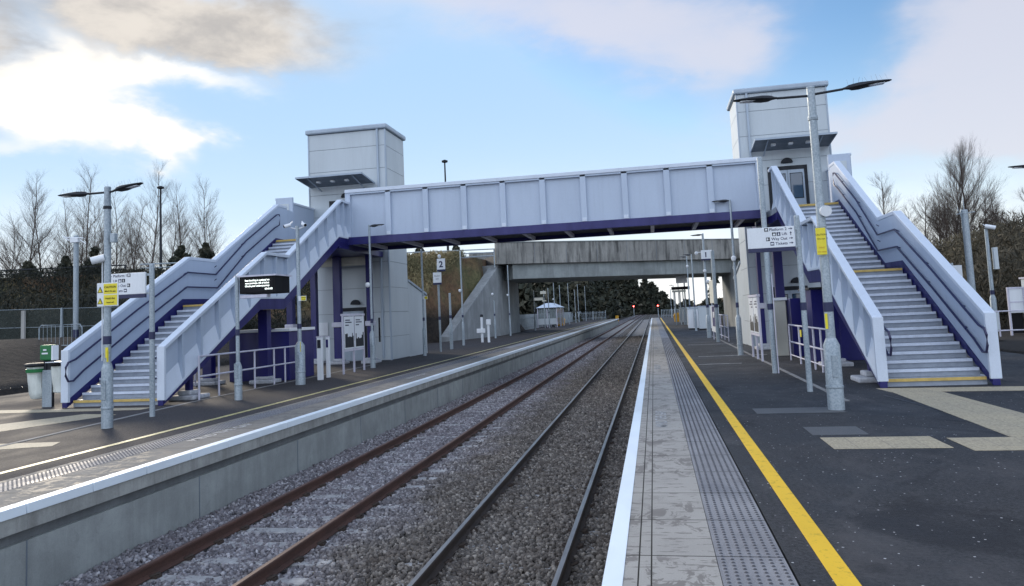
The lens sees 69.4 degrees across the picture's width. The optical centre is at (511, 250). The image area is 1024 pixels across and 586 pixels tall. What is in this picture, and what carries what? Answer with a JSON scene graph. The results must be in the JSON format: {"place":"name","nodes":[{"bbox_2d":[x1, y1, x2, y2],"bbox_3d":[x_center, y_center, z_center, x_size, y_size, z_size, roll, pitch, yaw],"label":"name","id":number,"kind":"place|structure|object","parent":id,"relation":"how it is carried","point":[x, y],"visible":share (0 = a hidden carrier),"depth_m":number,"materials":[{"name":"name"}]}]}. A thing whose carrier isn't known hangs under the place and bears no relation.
{"place":"outdoors","nodes":[
{"label":"outdoors","id":0,"kind":"place"},
{"bbox_2d":[61,199,348,407],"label":"staircase","id":1,"kind":"structure","parent":0,"point":[195,304],"depth_m":21.86,"materials":[{"name":"metal"}]},
{"bbox_2d":[295,123,427,361],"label":"lift tower","id":2,"kind":"structure","parent":0,"point":[341,160],"depth_m":34.76,"materials":[{"name":"grey metal"}]},
{"bbox_2d":[350,311,363,360],"bbox_3d":[-7.134,3.924,34.143,0.657,2.260,0.040,-4,-5,11],"label":"door","id":3,"kind":"structure","parent":2,"relation":"in","point":[358,353],"depth_m":34.08,"materials":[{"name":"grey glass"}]},
{"bbox_2d":[0,252,1023,394],"bbox_3d":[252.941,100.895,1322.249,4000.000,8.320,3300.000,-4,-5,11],"label":"ground","id":4,"kind":"structure","parent":0,"point":[16,355],"depth_m":51.75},
{"bbox_2d":[0,211,30,275],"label":"birch tree","id":5,"kind":"object","parent":4,"relation":"on","point":[18,219],"visible":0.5,"depth_m":85.69,"materials":[{"name":"brown plant"}]},
{"bbox_2d":[1,225,49,276],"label":"birch tree","id":6,"kind":"object","parent":4,"relation":"on","point":[15,252],"visible":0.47,"depth_m":77.66,"materials":[{"name":"brown plant"}]},
{"bbox_2d":[13,260,41,277],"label":"conifer tree","id":7,"kind":"object","parent":4,"relation":"on","point":[28,264],"visible":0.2,"depth_m":60.36,"materials":[{"name":"green plant"}]},
{"bbox_2d":[0,172,63,272],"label":"birch tree","id":8,"kind":"object","parent":4,"relation":"on","point":[32,253],"visible":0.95,"depth_m":70.16,"materials":[{"name":"brown plant"}]},
{"bbox_2d":[0,187,84,274],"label":"birch tree","id":9,"kind":"object","parent":4,"relation":"on","point":[39,252],"visible":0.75,"depth_m":72.02,"materials":[{"name":"brown plant"}]},
{"bbox_2d":[34,216,81,270],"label":"birch tree","id":10,"kind":"object","parent":4,"relation":"on","point":[58,247],"visible":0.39,"depth_m":75.80,"materials":[{"name":"brown plant"}]},
{"bbox_2d":[38,324,82,345],"bbox_3d":[-19.226,3.670,31.475,2.143,1.102,0.050,-4,-5,11],"label":"crowd barrier","id":11,"kind":"object","parent":4,"relation":"on","point":[59,332],"visible":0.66,"depth_m":31.47,"materials":[{"name":"metal"}]},
{"bbox_2d":[53,255,72,274],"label":"conifer tree","id":12,"kind":"object","parent":4,"relation":"on","point":[65,261],"visible":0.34,"depth_m":62.04,"materials":[{"name":"green plant"}]},
{"bbox_2d":[37,198,92,271],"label":"birch tree","id":13,"kind":"object","parent":4,"relation":"on","point":[65,222],"visible":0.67,"depth_m":73.11,"materials":[{"name":"brown plant"}]},
{"bbox_2d":[63,235,85,336],"bbox_3d":[-20.283,1.834,34.356,1.228,5.144,0.271,-4,-5,11],"label":"camera post","id":14,"kind":"object","parent":4,"relation":"on","point":[75,240],"visible":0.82,"depth_m":34.34,"materials":[{"name":"metal"}]},
{"bbox_2d":[0,307,164,338],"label":"fence","id":15,"kind":"object","parent":4,"relation":"on","point":[23,325],"visible":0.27,"depth_m":34.65,"materials":[{"name":"grey"}]},
{"bbox_2d":[36,160,142,264],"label":"birch tree","id":16,"kind":"object","parent":4,"relation":"on","point":[87,240],"visible":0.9,"depth_m":68.72,"materials":[{"name":"brown plant"}]},
{"bbox_2d":[79,246,103,273],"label":"conifer tree","id":17,"kind":"object","parent":4,"relation":"on","point":[94,251],"visible":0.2,"depth_m":61.50,"materials":[{"name":"green plant"}]},
{"bbox_2d":[66,196,124,264],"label":"birch tree","id":18,"kind":"object","parent":4,"relation":"on","point":[82,259],"visible":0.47,"depth_m":75.91,"materials":[{"name":"brown plant"}]},
{"bbox_2d":[84,182,151,272],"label":"birch tree","id":19,"kind":"object","parent":4,"relation":"on","point":[128,258],"visible":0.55,"depth_m":73.69,"materials":[{"name":"brown plant"}]},
{"bbox_2d":[117,195,157,269],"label":"birch tree","id":20,"kind":"object","parent":4,"relation":"on","point":[148,256],"visible":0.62,"depth_m":77.34,"materials":[{"name":"brown plant"}]},
{"bbox_2d":[115,207,165,268],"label":"birch tree","id":21,"kind":"object","parent":4,"relation":"on","point":[132,242],"visible":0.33,"depth_m":88.06,"materials":[{"name":"brown plant"}]},
{"bbox_2d":[112,159,178,266],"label":"birch tree","id":22,"kind":"object","parent":4,"relation":"on","point":[155,236],"visible":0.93,"depth_m":70.13,"materials":[{"name":"brown plant"}]},
{"bbox_2d":[0,264,310,339],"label":"hedge scrub","id":23,"kind":"object","parent":4,"relation":"on","point":[37,317],"visible":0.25,"depth_m":47.04,"materials":[{"name":"plant"}]},
{"bbox_2d":[140,201,191,268],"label":"birch tree","id":24,"kind":"object","parent":4,"relation":"on","point":[172,247],"visible":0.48,"depth_m":76.47,"materials":[{"name":"brown plant"}]},
{"bbox_2d":[166,245,190,266],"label":"conifer tree","id":25,"kind":"object","parent":4,"relation":"on","point":[179,253],"visible":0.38,"depth_m":66.56,"materials":[{"name":"green plant"}]},
{"bbox_2d":[162,178,222,260],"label":"birch tree","id":26,"kind":"object","parent":4,"relation":"on","point":[179,233],"visible":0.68,"depth_m":73.43,"materials":[{"name":"brown plant"}]},
{"bbox_2d":[171,204,228,254],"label":"birch tree","id":27,"kind":"object","parent":4,"relation":"on","point":[209,236],"visible":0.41,"depth_m":77.79,"materials":[{"name":"brown plant"}]},
{"bbox_2d":[175,173,225,257],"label":"birch tree","id":28,"kind":"object","parent":4,"relation":"on","point":[204,236],"visible":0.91,"depth_m":71.25,"materials":[{"name":"brown plant"}]},
{"bbox_2d":[198,242,214,258],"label":"conifer tree","id":29,"kind":"object","parent":4,"relation":"on","point":[205,252],"visible":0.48,"depth_m":68.50,"materials":[{"name":"green plant"}]},
{"bbox_2d":[0,319,608,480],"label":"platform","id":30,"kind":"structure","parent":4,"relation":"on","point":[94,436],"depth_m":17.44,"materials":[{"name":"asphalt"}]},
{"bbox_2d":[24,344,60,406],"bbox_3d":[-12.088,3.255,19.267,1.250,1.600,0.551,-4,-5,11],"label":"recycling bin","id":31,"kind":"object","parent":30,"relation":"on","point":[44,381],"visible":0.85,"depth_m":19.17,"materials":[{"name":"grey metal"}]},
{"bbox_2d":[0,407,148,449],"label":"paving marks","id":32,"kind":"object","parent":30,"relation":"on","point":[22,425],"visible":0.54,"depth_m":15.95},
{"bbox_2d":[58,178,142,428],"bbox_3d":[-8.163,1.018,14.573,1.921,4.898,0.360,-4,-5,11],"label":"lamp post","id":33,"kind":"object","parent":30,"relation":"on","point":[107,294],"visible":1,"depth_m":14.50,"materials":[{"name":"metal"}]},
{"bbox_2d":[111,264,154,416],"bbox_3d":[-8.330,1.957,16.139,1.106,3.310,0.143,-3,-5,5],"label":"wayfinding sign","id":34,"kind":"object","parent":30,"relation":"on","point":[132,285],"visible":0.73,"depth_m":16.15,"materials":[{"name":"metal"}]},
{"bbox_2d":[0,365,370,446],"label":"yellow line","id":35,"kind":"object","parent":30,"relation":"on","point":[141,413],"visible":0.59,"depth_m":16.09,"materials":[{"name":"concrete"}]},
{"bbox_2d":[198,345,294,399],"bbox_3d":[-7.639,3.517,22.020,0.056,1.146,5.656,-4,-5,11],"label":"railing","id":36,"kind":"object","parent":30,"relation":"on","point":[254,368],"visible":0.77,"depth_m":21.77,"materials":[{"name":"metal"}]},
{"bbox_2d":[234,274,291,399],"bbox_3d":[-6.436,2.204,19.085,1.225,3.150,0.877,-4,-5,11],"label":"train indicator","id":37,"kind":"object","parent":30,"relation":"on","point":[260,286],"visible":1,"depth_m":18.82,"materials":[{"name":"metal"}]},
{"bbox_2d":[229,327,314,381],"bbox_3d":[-8.363,3.203,25.675,2.300,2.462,2.060,-4,-5,11],"label":"equipment enclosure","id":38,"kind":"object","parent":30,"relation":"on","point":[281,337],"visible":0.6,"depth_m":24.90,"materials":[{"name":"paint"}]},
{"bbox_2d":[283,221,306,384],"bbox_3d":[-6.578,1.581,22.772,0.782,5.033,0.382,-4,-5,11],"label":"camera post","id":39,"kind":"object","parent":30,"relation":"on","point":[300,376],"visible":1,"depth_m":22.67,"materials":[{"name":"metal"}]},
{"bbox_2d":[0,322,595,473],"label":"yellow line","id":40,"kind":"object","parent":30,"relation":"on","point":[7,471],"visible":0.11,"depth_m":14.19,"materials":[{"name":"paint"}]},
{"bbox_2d":[0,319,611,492],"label":"tactile strip","id":41,"kind":"object","parent":30,"relation":"on","point":[44,475],"visible":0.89,"depth_m":12.59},
{"bbox_2d":[2,348,508,490],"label":"tactile studs","id":42,"kind":"object","parent":41,"relation":"on","point":[80,464],"visible":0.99,"depth_m":13.29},
{"bbox_2d":[317,336,323,379],"bbox_3d":[-6.249,3.498,24.071,0.190,1.410,0.145,-4,-5,11],"label":"ticket reader","id":43,"kind":"object","parent":30,"relation":"on","point":[320,372],"visible":1,"depth_m":24.02,"materials":[{"name":"white metal"}]},
{"bbox_2d":[325,336,330,377],"bbox_3d":[-6.221,3.587,25.008,0.130,1.390,0.145,-4,-5,11],"label":"ticket reader","id":44,"kind":"object","parent":30,"relation":"on","point":[328,370],"visible":1,"depth_m":24.96,"materials":[{"name":"white metal"}]},
{"bbox_2d":[340,313,364,373],"bbox_3d":[-5.815,3.380,27.144,0.100,2.130,2.000,-4,-5,11],"label":"poster frame","id":45,"kind":"object","parent":30,"relation":"on","point":[350,339],"visible":1,"depth_m":27.03,"materials":[{"name":"paint"}]},
{"bbox_2d":[365,224,383,367],"bbox_3d":[-5.356,1.759,29.146,0.834,5.657,0.293,-4,-5,11],"label":"camera post","id":46,"kind":"object","parent":30,"relation":"on","point":[372,346],"visible":1,"depth_m":29.10,"materials":[{"name":"metal"}]},
{"bbox_2d":[420,249,427,355],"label":"camera post","id":47,"kind":"object","parent":30,"relation":"on","point":[424,336],"visible":1,"depth_m":36.58,"materials":[{"name":"metal"}]},
{"bbox_2d":[433,254,444,351],"bbox_3d":[-3.858,2.823,39.971,0.690,5.250,0.259,-4,-5,11],"label":"platform number sign","id":48,"kind":"object","parent":30,"relation":"on","point":[437,280],"visible":1,"depth_m":40.00,"materials":[{"name":"metal"}]},
{"bbox_2d":[449,293,452,348],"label":"platform post","id":49,"kind":"object","parent":30,"relation":"on","point":[450,330],"visible":0.98,"depth_m":42.65,"materials":[{"name":"metal"}]},
{"bbox_2d":[458,251,464,344],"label":"platform post","id":50,"kind":"object","parent":30,"relation":"on","point":[463,329],"visible":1,"depth_m":47.46,"materials":[{"name":"metal"}]},
{"bbox_2d":[520,311,580,329],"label":"palisade fence","id":51,"kind":"object","parent":30,"relation":"on","point":[526,321],"visible":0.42,"depth_m":89.78,"materials":[{"name":"metal"}]},
{"bbox_2d":[537,303,563,327],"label":"waiting shelter","id":52,"kind":"object","parent":30,"relation":"on","point":[552,320],"visible":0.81,"depth_m":92.59,"materials":[{"name":"purple paint"}]},
{"bbox_2d":[275,153,851,364],"bbox_3d":[1.531,0.722,30.028,23.200,7.250,5.260,-4,-5,11],"label":"footbridge","id":53,"kind":"object","parent":30,"relation":"on","point":[676,197],"visible":0.68,"depth_m":28.96,"materials":[{"name":"purple paint"}]},
{"bbox_2d":[0,321,617,585],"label":"platform wall","id":54,"kind":"structure","parent":4,"relation":"on","point":[57,556],"depth_m":11.29,"materials":[{"name":"concrete"}]},
{"bbox_2d":[0,320,617,547],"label":"wall recess","id":55,"kind":"object","parent":54,"relation":"on","point":[41,528],"depth_m":11.27,"materials":[{"name":"concrete"}]},
{"bbox_2d":[0,319,618,538],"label":"coping side","id":56,"kind":"object","parent":55,"relation":"on","point":[34,518],"visible":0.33,"depth_m":11.10,"materials":[{"name":"concrete"}]},
{"bbox_2d":[0,319,614,507],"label":"coping","id":57,"kind":"object","parent":56,"relation":"on","point":[24,493],"visible":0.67,"depth_m":11.98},
{"bbox_2d":[0,319,617,521],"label":"white edge","id":58,"kind":"object","parent":56,"relation":"on","point":[39,502],"visible":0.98,"depth_m":11.11,"materials":[{"name":"paint"}]},
{"bbox_2d":[26,321,617,585],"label":"wall joints","id":59,"kind":"object","parent":54,"relation":"attached to","point":[199,481],"depth_m":11.36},
{"bbox_2d":[140,248,494,268],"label":"road barrier","id":60,"kind":"object","parent":4,"relation":"on","point":[493,249],"visible":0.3,"depth_m":64.48,"materials":[{"name":"metal"}]},
{"bbox_2d":[296,249,467,309],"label":"bank grass","id":61,"kind":"structure","parent":4,"relation":"on","point":[451,256],"depth_m":60.18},
{"bbox_2d":[141,314,661,580],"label":"ballast bed","id":62,"kind":"object","parent":4,"relation":"on","point":[624,333],"visible":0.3,"depth_m":131.67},
{"bbox_2d":[58,335,647,585],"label":"ballast","id":63,"kind":"structure","parent":62,"relation":"on","point":[383,551],"depth_m":11.66,"materials":[{"name":"gravel"}]},
{"bbox_2d":[390,314,650,585],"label":"railway track","id":64,"kind":"structure","parent":63,"relation":"in","point":[433,567],"depth_m":10.98,"materials":[{"name":"steel"},{"name":"metal"}]},
{"bbox_2d":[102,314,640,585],"bbox_3d":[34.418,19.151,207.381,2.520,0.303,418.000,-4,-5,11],"label":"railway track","id":65,"kind":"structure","parent":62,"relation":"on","point":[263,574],"depth_m":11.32,"materials":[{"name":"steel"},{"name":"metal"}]},
{"bbox_2d":[441,238,739,341],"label":"road bridge","id":66,"kind":"structure","parent":4,"relation":"on","point":[556,261],"depth_m":68.25,"materials":[{"name":"concrete"}]},
{"bbox_2d":[518,277,723,325],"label":"woodland","id":67,"kind":"object","parent":4,"relation":"on","point":[613,298],"depth_m":195.46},
{"bbox_2d":[659,317,1023,585],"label":"platform","id":68,"kind":"structure","parent":4,"relation":"on","point":[954,516],"depth_m":7.73,"materials":[{"name":"asphalt"}]},
{"bbox_2d":[671,275,689,324],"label":"train indicator","id":69,"kind":"object","parent":68,"relation":"on","point":[681,279],"visible":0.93,"depth_m":74.67,"materials":[{"name":"metal"}]},
{"bbox_2d":[684,254,696,330],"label":"lamp post","id":70,"kind":"object","parent":68,"relation":"on","point":[695,318],"visible":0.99,"depth_m":54.72,"materials":[{"name":"metal"}]},
{"bbox_2d":[687,308,698,329],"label":"equipment cabinet","id":71,"kind":"object","parent":68,"relation":"on","point":[690,315],"visible":0.66,"depth_m":58.24,"materials":[{"name":"white metal"}]},
{"bbox_2d":[690,233,711,337],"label":"lamp post","id":72,"kind":"object","parent":68,"relation":"on","point":[705,254],"visible":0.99,"depth_m":42.27,"materials":[{"name":"metal"}]},
{"bbox_2d":[697,305,719,329],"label":"equipment cabinet","id":73,"kind":"object","parent":68,"relation":"on","point":[702,313],"visible":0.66,"depth_m":56.15,"materials":[{"name":"grey metal"}]},
{"bbox_2d":[709,280,715,338],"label":"post","id":74,"kind":"object","parent":68,"relation":"on","point":[711,306],"visible":0.64,"depth_m":38.92,"materials":[{"name":"white metal"}]},
{"bbox_2d":[710,251,719,341],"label":"platform post","id":75,"kind":"object","parent":68,"relation":"on","point":[715,297],"visible":0.94,"depth_m":37.01,"materials":[{"name":"metal"}]},
{"bbox_2d":[656,318,798,585],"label":"tactile strip","id":76,"kind":"object","parent":68,"relation":"on","point":[718,451],"visible":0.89,"depth_m":6.68,"materials":[{"name":"concrete"}]},
{"bbox_2d":[662,338,793,585],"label":"tactile studs","id":77,"kind":"object","parent":76,"relation":"on","point":[719,497],"visible":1,"depth_m":7.47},
{"bbox_2d":[712,199,743,354],"bbox_3d":[7.888,0.950,27.021,0.750,5.709,0.313,-4,-5,11],"label":"lamp post","id":78,"kind":"object","parent":68,"relation":"on","point":[739,331],"visible":1,"depth_m":26.90,"materials":[{"name":"metal"}]},
{"bbox_2d":[748,294,763,360],"bbox_3d":[8.108,2.530,24.597,0.100,2.130,2.300,-4,-5,11],"label":"poster frame","id":79,"kind":"object","parent":68,"relation":"on","point":[755,314],"visible":0.98,"depth_m":24.32,"materials":[{"name":"paint"}]},
{"bbox_2d":[661,318,861,585],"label":"yellow line","id":80,"kind":"object","parent":68,"relation":"on","point":[836,567],"visible":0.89,"depth_m":6.76,"materials":[{"name":"paint"}]},
{"bbox_2d":[757,157,778,372],"bbox_3d":[6.776,0.344,19.609,0.171,5.750,0.156,-4,-5,11],"label":"platform post","id":81,"kind":"object","parent":68,"relation":"on","point":[772,320],"visible":1,"depth_m":19.50,"materials":[{"name":"metal"}]},
{"bbox_2d":[747,215,812,391],"bbox_3d":[5.532,1.095,15.288,1.086,3.630,0.145,-3,-5,5],"label":"wayfinding sign","id":82,"kind":"object","parent":68,"relation":"on","point":[772,239],"visible":1,"depth_m":15.33,"materials":[{"name":"metal"}]},
{"bbox_2d":[712,336,849,400],"bbox_3d":[9.040,3.942,28.853,0.100,0.060,31.500,-4,-5,11],"label":"edging","id":83,"kind":"object","parent":68,"relation":"on","point":[804,380],"visible":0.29,"depth_m":19.00,"materials":[{"name":"concrete"}]},
{"bbox_2d":[773,297,803,356],"bbox_3d":[9.667,2.595,25.417,1.250,2.000,1.000,-4,-5,11],"label":"equipment cabinet","id":84,"kind":"object","parent":68,"relation":"on","point":[787,311],"visible":0.54,"depth_m":25.51,"materials":[{"name":"metal"}]},
{"bbox_2d":[788,324,824,372],"bbox_3d":[8.243,2.669,20.527,0.078,1.146,5.956,-4,-5,11],"label":"railing","id":85,"kind":"object","parent":68,"relation":"on","point":[813,346],"visible":0.62,"depth_m":19.91,"materials":[{"name":"metal"}]},
{"bbox_2d":[753,407,868,434],"bbox_3d":[4.656,2.658,11.514,1.400,0.054,2.800,-4,-5,11],"label":"asphalt patch","id":86,"kind":"object","parent":68,"relation":"on","point":[844,430],"visible":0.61,"depth_m":10.79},
{"bbox_2d":[733,74,891,409],"bbox_3d":[5.356,-0.154,12.730,2.646,5.695,0.344,-4,-5,11],"label":"lamp post","id":87,"kind":"object","parent":86,"relation":"on","point":[834,385],"visible":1,"depth_m":12.62,"materials":[{"name":"metal"}]},
{"bbox_2d":[831,355,838,376],"bbox_3d":[5.422,1.939,12.418,0.100,0.370,0.042,-4,-5,11],"label":"door","id":88,"kind":"structure","parent":87,"relation":"in","point":[834,360],"depth_m":12.40,"materials":[{"name":"metal"}]},
{"bbox_2d":[798,287,863,360],"bbox_3d":[10.200,2.255,23.197,1.850,2.250,1.700,-4,-5,11],"label":"equipment enclosure","id":89,"kind":"object","parent":68,"relation":"on","point":[815,317],"visible":0.32,"depth_m":22.54,"materials":[{"name":"paint"}]},
{"bbox_2d":[821,386,1023,450],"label":"buff tactile paving","id":90,"kind":"structure","parent":68,"relation":"on","point":[1008,422],"depth_m":10.38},
{"bbox_2d":[1006,287,1023,334],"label":"information stand","id":91,"kind":"object","parent":68,"relation":"on","point":[1015,298],"visible":0.98,"depth_m":31.02,"materials":[{"name":"white metal"}]},
{"bbox_2d":[868,171,901,213],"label":"bare tree","id":92,"kind":"object","parent":4,"relation":"on","point":[885,195],"visible":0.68,"depth_m":55.28,"materials":[{"name":"brown plant"}]},
{"bbox_2d":[909,193,937,242],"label":"bare tree","id":93,"kind":"object","parent":4,"relation":"on","point":[926,231],"visible":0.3,"depth_m":60.71,"materials":[{"name":"brown plant"}]},
{"bbox_2d":[912,191,959,252],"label":"bare tree","id":94,"kind":"object","parent":4,"relation":"on","point":[933,239],"visible":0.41,"depth_m":56.50,"materials":[{"name":"brown plant"}]},
{"bbox_2d":[907,133,1006,267],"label":"bare tree","id":95,"kind":"object","parent":4,"relation":"on","point":[968,201],"visible":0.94,"depth_m":54.76,"materials":[{"name":"brown plant"}]},
{"bbox_2d":[900,210,1023,328],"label":"bank scrub","id":96,"kind":"object","parent":4,"relation":"on","point":[1009,272],"visible":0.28,"depth_m":40.11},
{"bbox_2d":[956,200,975,290],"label":"aerial post","id":97,"kind":"object","parent":4,"relation":"on","point":[967,247],"visible":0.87,"depth_m":25.51,"materials":[{"name":"metal"}]},
{"bbox_2d":[953,190,1006,250],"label":"bare tree","id":98,"kind":"object","parent":4,"relation":"on","point":[988,211],"visible":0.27,"depth_m":58.19,"materials":[{"name":"brown plant"}]},
{"bbox_2d":[972,196,1009,248],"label":"bare tree","id":99,"kind":"object","parent":4,"relation":"on","point":[991,216],"visible":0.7,"depth_m":53.34,"materials":[{"name":"brown plant"}]},
{"bbox_2d":[983,224,999,331],"bbox_3d":[22.106,1.242,33.882,0.546,5.013,0.351,-6,-6,31],"label":"camera post","id":100,"kind":"object","parent":4,"relation":"on","point":[992,298],"visible":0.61,"depth_m":33.91,"materials":[{"name":"metal"}]},
{"bbox_2d":[994,310,1023,336],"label":"railing","id":101,"kind":"object","parent":4,"relation":"on","point":[998,322],"visible":0.27,"depth_m":30.76,"materials":[{"name":"metal"}]},
{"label":"right platform wall","id":102,"kind":"structure","parent":4,"relation":"on","visible":0},
{"bbox_2d":[622,318,722,585],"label":"coping","id":103,"kind":"object","parent":102,"relation":"on","point":[669,541],"visible":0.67,"depth_m":6.93,"materials":[{"name":"concrete"}]},
{"bbox_2d":[602,318,651,585],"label":"white edge","id":104,"kind":"object","parent":103,"relation":"on","point":[614,567],"visible":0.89,"depth_m":7.01,"materials":[{"name":"paint"}]},
{"bbox_2d":[0,0,1023,304],"label":"sky","id":105,"kind":"structure","parent":0,"point":[229,92],"materials":[{"name":"blue"}]},
{"bbox_2d":[727,80,837,345],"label":"lift tower","id":106,"kind":"structure","parent":0,"point":[775,132],"depth_m":31.20,"materials":[{"name":"grey metal"}]},
{"bbox_2d":[787,169,806,204],"bbox_3d":[11.965,-2.363,30.973,0.657,2.130,0.040,-4,-5,11],"label":"door","id":107,"kind":"structure","parent":106,"relation":"in","point":[796,179],"depth_m":30.99,"materials":[{"name":"white glass"}]},
{"bbox_2d":[768,161,1001,387],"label":"staircase","id":108,"kind":"structure","parent":0,"point":[884,268],"depth_m":17.54,"materials":[{"name":"metal"}]},
{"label":"road","id":109,"kind":"structure","parent":0,"visible":0},
{"bbox_2d":[157,186,163,268],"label":"street lamp","id":110,"kind":"object","parent":109,"relation":"on","point":[160,234],"visible":0.91,"depth_m":65.23,"materials":[{"name":"grey metal"}]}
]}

